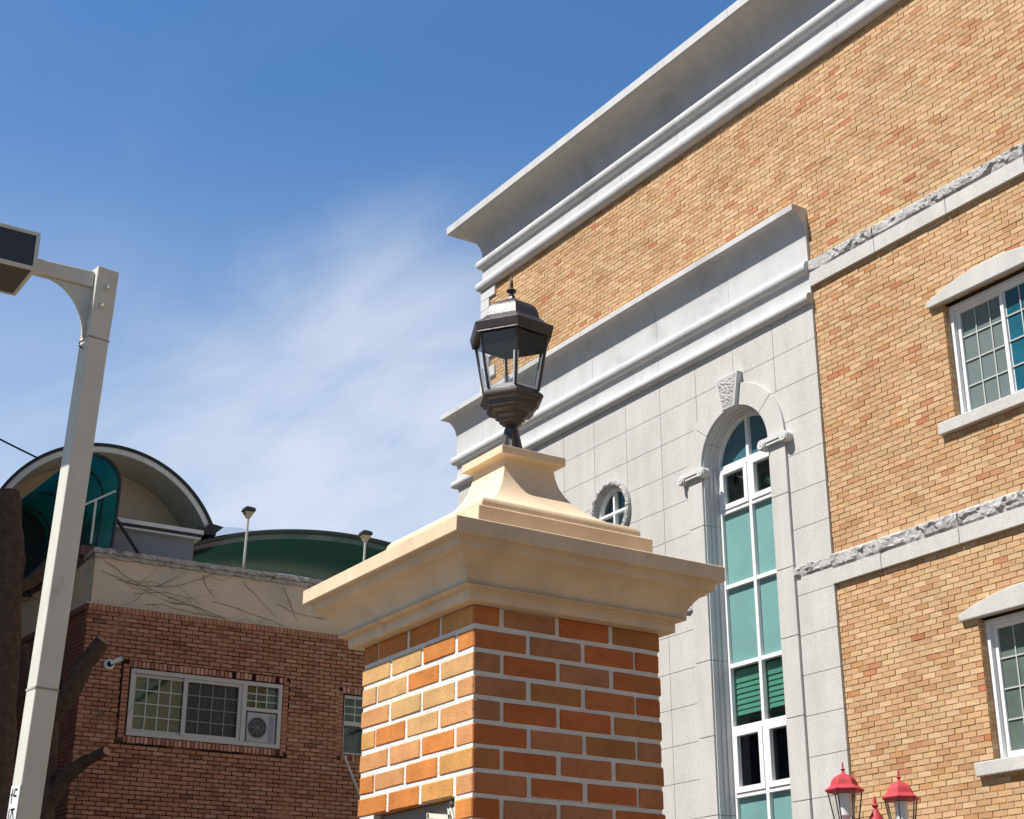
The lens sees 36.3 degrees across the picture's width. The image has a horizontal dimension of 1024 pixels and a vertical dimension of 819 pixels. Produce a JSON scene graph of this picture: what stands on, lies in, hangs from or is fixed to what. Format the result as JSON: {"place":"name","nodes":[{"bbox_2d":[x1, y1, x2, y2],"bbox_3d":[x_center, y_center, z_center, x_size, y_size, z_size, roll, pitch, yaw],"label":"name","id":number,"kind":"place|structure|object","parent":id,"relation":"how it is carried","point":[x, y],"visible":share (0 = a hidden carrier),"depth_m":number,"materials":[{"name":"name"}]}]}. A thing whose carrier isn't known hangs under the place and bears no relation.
{"place":"outdoors","nodes":[
{"label":"outdoors","id":0,"kind":"place"},
{"bbox_2d":[0,0,736,577],"label":"sky","id":1,"kind":"structure","parent":0,"point":[273,190],"materials":[{"name":"blue"}]},
{"bbox_2d":[440,0,1023,818],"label":"brick building","id":2,"kind":"structure","parent":0,"point":[738,252],"depth_m":20.51,"materials":[{"name":"brick"}]},
{"bbox_2d":[590,480,630,525],"bbox_3d":[1.565,1.576,23.689,0.286,0.996,0.995,14,-26,-30],"label":"round window","id":3,"kind":"structure","parent":2,"relation":"in","point":[619,508],"depth_m":23.80,"materials":[{"name":"white plastic"}]},
{"bbox_2d":[718,412,791,818],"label":"arched window","id":4,"kind":"structure","parent":2,"relation":"in","point":[762,790],"depth_m":20.83,"materials":[{"name":"teal plastic"}]},
{"bbox_2d":[948,272,1023,413],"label":"casement window","id":5,"kind":"structure","parent":2,"relation":"in","point":[987,327],"depth_m":18.25,"materials":[{"name":"white plastic"}]},
{"bbox_2d":[984,610,1023,757],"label":"casement window","id":6,"kind":"structure","parent":2,"relation":"in","point":[1004,634],"depth_m":17.03,"materials":[{"name":"white plastic"}]},
{"label":"ground","id":7,"kind":"structure","parent":0,"visible":0},
{"bbox_2d":[0,488,46,818],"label":"pruned tree","id":8,"kind":"object","parent":7,"relation":"on","point":[15,584],"visible":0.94,"depth_m":18.31,"materials":[{"name":"brown plant"}]},
{"bbox_2d":[0,223,118,818],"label":"street lamp","id":9,"kind":"object","parent":7,"relation":"on","point":[92,294],"visible":1,"depth_m":8.14,"materials":[{"name":"metal"}]},
{"bbox_2d":[22,636,109,818],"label":"pruned tree","id":10,"kind":"object","parent":7,"relation":"on","point":[71,688],"visible":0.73,"depth_m":20.00,"materials":[{"name":"brown plant"}]},
{"bbox_2d":[0,443,390,818],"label":"brown brick house","id":11,"kind":"structure","parent":7,"relation":"on","point":[198,685],"depth_m":25.09,"materials":[{"name":"brick"}]},
{"bbox_2d":[0,439,37,458],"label":"power cable","id":12,"kind":"object","parent":11,"relation":"attached to","point":[30,454],"visible":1,"depth_m":26.51,"materials":[{"name":"black rubber"}]},
{"bbox_2d":[104,656,123,669],"bbox_3d":[-6.114,3.896,23.986,0.313,0.192,0.161,-11,-25,26],"label":"security camera","id":13,"kind":"object","parent":11,"relation":"attached to","point":[109,664],"visible":1,"depth_m":23.96,"materials":[{"name":"white plastic"}]},
{"bbox_2d":[68,561,324,818],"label":"climbing vine","id":14,"kind":"object","parent":11,"relation":"attached to","point":[158,607],"visible":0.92,"depth_m":24.75,"materials":[{"name":"brown plant"}]},
{"bbox_2d":[126,668,282,748],"bbox_3d":[-4.931,4.799,24.787,2.610,1.230,0.512,12,-25,-28],"label":"window","id":15,"kind":"structure","parent":11,"relation":"in","point":[168,705],"depth_m":24.63,"materials":[{"name":"plastic"}]},
{"bbox_2d":[241,506,255,568],"bbox_3d":[-4.460,2.207,26.248,0.200,1.201,0.200,12,-25,-28],"label":"roof lamp","id":16,"kind":"object","parent":11,"relation":"on","point":[248,512],"visible":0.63,"depth_m":26.34,"materials":[{"name":"metal"}]},
{"bbox_2d":[244,712,275,743],"bbox_3d":[-4.103,5.150,25.105,0.490,0.475,0.403,12,-25,-28],"label":"air conditioner","id":17,"kind":"object","parent":11,"relation":"attached to","point":[259,727],"visible":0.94,"depth_m":24.94,"materials":[{"name":"paint"}]},
{"bbox_2d":[343,755,359,799],"bbox_3d":[-2.498,6.160,25.221,0.063,1.024,0.779,-13,-25,30],"label":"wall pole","id":18,"kind":"object","parent":11,"relation":"attached to","point":[351,774],"depth_m":25.15,"materials":[{"name":"metal"}]},
{"bbox_2d":[342,695,362,754],"bbox_3d":[-1.846,5.481,26.452,2.530,1.170,0.480,12,-25,-28],"label":"window","id":19,"kind":"structure","parent":11,"relation":"in","point":[353,709],"depth_m":25.96,"materials":[{"name":"plastic"}]},
{"bbox_2d":[358,530,372,560],"bbox_3d":[-2.572,2.648,27.245,0.200,1.121,0.200,12,-25,-28],"label":"roof lamp","id":20,"kind":"object","parent":11,"relation":"on","point":[365,535],"visible":0.53,"depth_m":27.35,"materials":[{"name":"metal"}]},
{"bbox_2d":[303,444,724,818],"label":"gate pillar","id":21,"kind":"structure","parent":7,"relation":"on","point":[510,620],"depth_m":4.75,"materials":[{"name":"brick"}]},
{"bbox_2d":[470,277,553,448],"bbox_3d":[-0.002,-0.149,5.465,0.319,0.705,0.290,14,-26,-30],"label":"post lantern","id":22,"kind":"object","parent":21,"relation":"on","point":[513,328],"visible":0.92,"depth_m":5.41,"materials":[{"name":"brown metal"}]},
{"bbox_2d":[825,762,918,818],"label":"lamp post","id":23,"kind":"object","parent":7,"relation":"on","point":[844,787],"visible":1,"depth_m":12.39,"materials":[{"name":"red metal"}]}
]}

